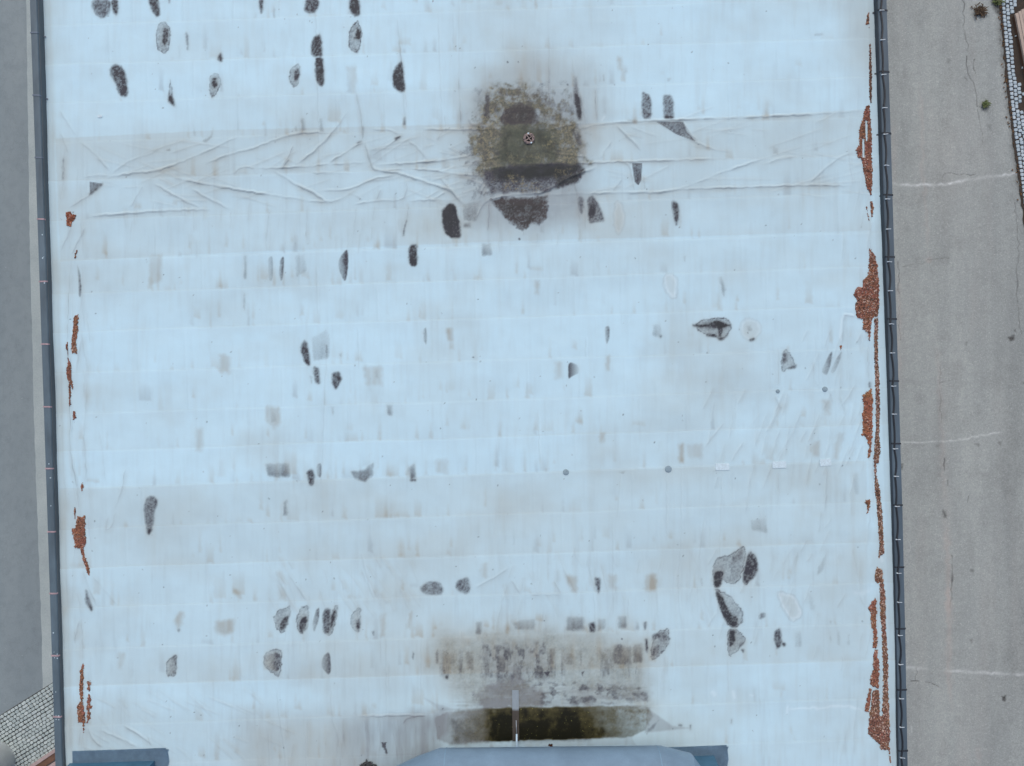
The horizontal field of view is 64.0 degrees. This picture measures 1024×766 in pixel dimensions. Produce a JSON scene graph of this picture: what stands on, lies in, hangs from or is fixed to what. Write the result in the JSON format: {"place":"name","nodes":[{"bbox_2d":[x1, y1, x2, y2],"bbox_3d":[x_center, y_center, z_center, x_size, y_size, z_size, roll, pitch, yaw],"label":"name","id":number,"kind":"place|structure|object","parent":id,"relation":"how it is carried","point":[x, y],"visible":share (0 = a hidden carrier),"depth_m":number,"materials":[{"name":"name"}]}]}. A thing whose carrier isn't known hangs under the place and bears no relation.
{"place":"outdoors","nodes":[
{"label":"outdoors","id":0,"kind":"place"},
{"bbox_2d":[0,0,54,765],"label":"road","id":1,"kind":"structure","parent":0,"point":[21,677],"depth_m":21.00,"materials":[{"name":"grey asphalt"}]},
{"bbox_2d":[0,683,54,765],"bbox_3d":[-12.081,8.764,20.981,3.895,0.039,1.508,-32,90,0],"label":"setts","id":2,"kind":"structure","parent":1,"relation":"on","point":[36,700],"depth_m":20.97,"materials":[{"name":"stone"}]},
{"bbox_2d":[0,742,14,765],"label":"car","id":3,"kind":"object","parent":2,"relation":"on","point":[7,756],"visible":1,"depth_m":20.77,"materials":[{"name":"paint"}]},
{"bbox_2d":[30,749,54,765],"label":"timber beam","id":4,"kind":"structure","parent":2,"relation":"on","point":[44,757],"depth_m":20.89,"materials":[{"name":"brown wood"}]},
{"bbox_2d":[36,753,54,765],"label":"timber beam","id":5,"kind":"structure","parent":2,"relation":"on","point":[48,760],"depth_m":20.92,"materials":[{"name":"brown wood"}]},
{"bbox_2d":[26,0,52,687],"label":"pavement","id":6,"kind":"structure","parent":0,"point":[40,460],"depth_m":21.00,"materials":[{"name":"grey concrete"}]},
{"bbox_2d":[887,0,1023,765],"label":"lane","id":7,"kind":"structure","parent":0,"point":[958,225],"depth_m":20.99,"materials":[{"name":"concrete"}]},
{"bbox_2d":[970,2,988,19],"bbox_3d":[11.986,-9.518,20.930,0.444,0.125,0.419,-22,90,0],"label":"weed","id":8,"kind":"object","parent":7,"relation":"on","point":[979,10],"visible":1,"depth_m":20.92,"materials":[{"name":"plant"}]},
{"bbox_2d":[982,98,991,107],"bbox_3d":[12.135,-7.124,20.935,0.271,0.116,0.257,0,90,0],"label":"weed","id":9,"kind":"object","parent":7,"relation":"on","point":[985,104],"visible":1,"depth_m":20.93,"materials":[{"name":"green plant"}]},
{"bbox_2d":[992,0,1004,4],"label":"weed","id":10,"kind":"object","parent":7,"relation":"on","point":[997,2],"visible":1,"depth_m":20.92,"materials":[{"name":"green plant"}]},
{"bbox_2d":[999,0,1023,223],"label":"soil","id":11,"kind":"structure","parent":7,"relation":"on","point":[1019,74],"depth_m":20.98,"materials":[{"name":"soil"}]},
{"bbox_2d":[998,6,1023,199],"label":"fallen leaves","id":12,"kind":"object","parent":11,"relation":"on","point":[1006,97],"visible":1,"depth_m":20.96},
{"bbox_2d":[1002,0,1023,200],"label":"sett kerb","id":13,"kind":"structure","parent":11,"relation":"on","point":[1011,53],"depth_m":20.95,"materials":[{"name":"white stone"}]},
{"bbox_2d":[1013,8,1023,72],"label":"timber stack","id":14,"kind":"object","parent":11,"relation":"on","point":[1018,19],"visible":1,"depth_m":20.84,"materials":[{"name":"beige wood"}]},
{"label":"ground","id":15,"kind":"structure","parent":0,"visible":0},
{"bbox_2d":[30,0,907,765],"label":"warehouse","id":16,"kind":"structure","parent":15,"relation":"on","point":[392,326],"depth_m":15.95,"materials":[{"name":"paint"}]},
{"bbox_2d":[66,342,72,388],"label":"gravel patch","id":17,"kind":"object","parent":16,"relation":"on","point":[68,370],"visible":1,"depth_m":15.94,"materials":[{"name":"brown gravel"}]},
{"bbox_2d":[68,383,70,405],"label":"gravel patch","id":18,"kind":"object","parent":16,"relation":"on","point":[69,393],"visible":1,"depth_m":15.94,"materials":[{"name":"gravel"}]},
{"bbox_2d":[66,212,75,226],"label":"gravel patch","id":19,"kind":"object","parent":16,"relation":"on","point":[70,218],"visible":1,"depth_m":15.94,"materials":[{"name":"brown gravel"}]},
{"bbox_2d":[71,315,78,353],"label":"gravel patch","id":20,"kind":"object","parent":16,"relation":"on","point":[75,330],"visible":1,"depth_m":15.93,"materials":[{"name":"brown gravel"}]},
{"bbox_2d":[72,515,89,574],"bbox_3d":[-8.393,3.169,15.923,0.294,0.072,1.170,-5,90,0],"label":"gravel patch","id":21,"kind":"object","parent":16,"relation":"on","point":[79,534],"visible":1,"depth_m":15.92,"materials":[{"name":"brown gravel"}]},
{"bbox_2d":[77,664,85,732],"bbox_3d":[-8.366,6.118,15.904,0.167,0.071,1.336,0,90,0],"label":"gravel patch","id":22,"kind":"object","parent":16,"relation":"on","point":[81,713],"visible":1,"depth_m":15.90,"materials":[{"name":"brown gravel"}]},
{"bbox_2d":[86,681,91,722],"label":"gravel patch","id":23,"kind":"object","parent":16,"relation":"on","point":[89,707],"visible":1,"depth_m":15.90,"materials":[{"name":"brown gravel"}]},
{"bbox_2d":[67,748,168,765],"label":"roof plinth","id":24,"kind":"structure","parent":16,"relation":"on","point":[143,757],"depth_m":15.89,"materials":[{"name":"blue metal"}]},
{"bbox_2d":[359,759,376,765],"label":"leaf litter","id":25,"kind":"object","parent":16,"relation":"on","point":[367,763],"visible":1,"depth_m":15.87,"materials":[{"name":"plant"}]},
{"bbox_2d":[512,690,518,746],"bbox_3d":[0.070,6.610,15.859,0.138,0.092,1.301,0,90,0],"label":"conductor","id":26,"kind":"object","parent":16,"relation":"on","point":[515,713],"visible":0.92,"depth_m":15.88,"materials":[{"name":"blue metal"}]},
{"bbox_2d":[523,133,534,144],"bbox_3d":[0.329,-4.761,15.949,0.229,0.056,0.231,0,90,0],"label":"roof drain","id":27,"kind":"object","parent":16,"relation":"on","point":[529,138],"visible":1,"depth_m":15.94,"materials":[{"name":"metal"}]},
{"bbox_2d":[563,469,568,474],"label":"round patch","id":28,"kind":"object","parent":16,"relation":"on","point":[565,471],"visible":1,"depth_m":15.93,"materials":[{"name":"grey rubber"}]},
{"bbox_2d":[665,466,671,472],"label":"round patch","id":29,"kind":"object","parent":16,"relation":"on","point":[668,469],"visible":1,"depth_m":15.92,"materials":[{"name":"grey rubber"}]},
{"bbox_2d":[669,745,728,765],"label":"roof plinth","id":30,"kind":"structure","parent":16,"relation":"on","point":[716,755],"depth_m":15.88,"materials":[{"name":"blue metal"}]},
{"bbox_2d":[397,745,699,765],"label":"air duct","id":31,"kind":"object","parent":30,"relation":"on","point":[655,755],"visible":1,"depth_m":14.87,"materials":[{"name":"white metal"}]},
{"bbox_2d":[715,463,728,469],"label":"membrane patch","id":32,"kind":"object","parent":16,"relation":"on","point":[721,466],"visible":1,"depth_m":15.92,"materials":[{"name":"white plastic"}]},
{"bbox_2d":[772,461,785,467],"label":"membrane patch","id":33,"kind":"object","parent":16,"relation":"on","point":[778,464],"visible":1,"depth_m":15.93,"materials":[{"name":"white plastic"}]},
{"bbox_2d":[819,458,830,465],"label":"membrane patch","id":34,"kind":"object","parent":16,"relation":"on","point":[825,462],"visible":1,"depth_m":15.94,"materials":[{"name":"white plastic"}]},
{"bbox_2d":[855,106,872,194],"bbox_3d":[6.864,-4.540,15.963,0.352,0.061,1.763,0,90,0],"label":"gravel patch","id":35,"kind":"object","parent":16,"relation":"on","point":[867,166],"visible":1,"depth_m":15.96,"materials":[{"name":"brown gravel"}]},
{"bbox_2d":[853,248,879,340],"bbox_3d":[6.904,-1.720,15.946,0.511,0.065,1.799,0,90,0],"label":"gravel patch","id":36,"kind":"object","parent":16,"relation":"on","point":[866,295],"visible":1,"depth_m":15.94,"materials":[{"name":"brown gravel"}]},
{"bbox_2d":[861,388,873,457],"bbox_3d":[6.915,0.782,15.933,0.236,0.060,1.353,0,90,0],"label":"gravel patch","id":37,"kind":"object","parent":16,"relation":"on","point":[867,413],"visible":1,"depth_m":15.93,"materials":[{"name":"brown gravel"}]},
{"bbox_2d":[865,499,870,513],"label":"gravel patch","id":38,"kind":"object","parent":16,"relation":"on","point":[867,502],"visible":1,"depth_m":15.92,"materials":[{"name":"brown gravel"}]},
{"bbox_2d":[865,688,871,711],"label":"gravel patch","id":39,"kind":"object","parent":16,"relation":"on","point":[867,705],"visible":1,"depth_m":15.90,"materials":[{"name":"brown gravel"}]},
{"bbox_2d":[869,44,871,102],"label":"gravel patch","id":40,"kind":"object","parent":16,"relation":"on","point":[870,75],"visible":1,"depth_m":15.96,"materials":[{"name":"brown gravel"}]},
{"bbox_2d":[870,201,873,216],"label":"gravel patch","id":41,"kind":"object","parent":16,"relation":"on","point":[871,206],"visible":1,"depth_m":15.96,"materials":[{"name":"brown gravel"}]},
{"bbox_2d":[868,599,877,647],"bbox_3d":[7.013,4.664,15.906,0.189,0.068,0.981,0,90,0],"label":"gravel patch","id":42,"kind":"object","parent":16,"relation":"on","point":[872,609],"visible":1,"depth_m":15.90,"materials":[{"name":"brown gravel"}]},
{"bbox_2d":[870,650,879,688],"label":"gravel patch","id":43,"kind":"object","parent":16,"relation":"on","point":[874,679],"visible":1,"depth_m":15.89,"materials":[{"name":"brown gravel"}]},
{"bbox_2d":[873,317,884,557],"bbox_3d":[7.105,1.063,15.932,0.180,0.076,4.683,-1,90,0],"label":"gravel patch","id":44,"kind":"object","parent":16,"relation":"on","point":[877,447],"visible":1,"depth_m":15.93,"materials":[{"name":"brown gravel"}]},
{"bbox_2d":[868,567,890,749],"bbox_3d":[7.134,5.352,15.906,0.449,0.064,3.568,0,90,0],"label":"gravel patch","id":45,"kind":"object","parent":16,"relation":"on","point":[879,731],"visible":1,"depth_m":15.90,"materials":[{"name":"brown gravel"}]},
{"bbox_2d":[879,0,904,765],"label":"gutter","id":46,"kind":"object","parent":16,"relation":"on","point":[890,323],"visible":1,"depth_m":15.81,"materials":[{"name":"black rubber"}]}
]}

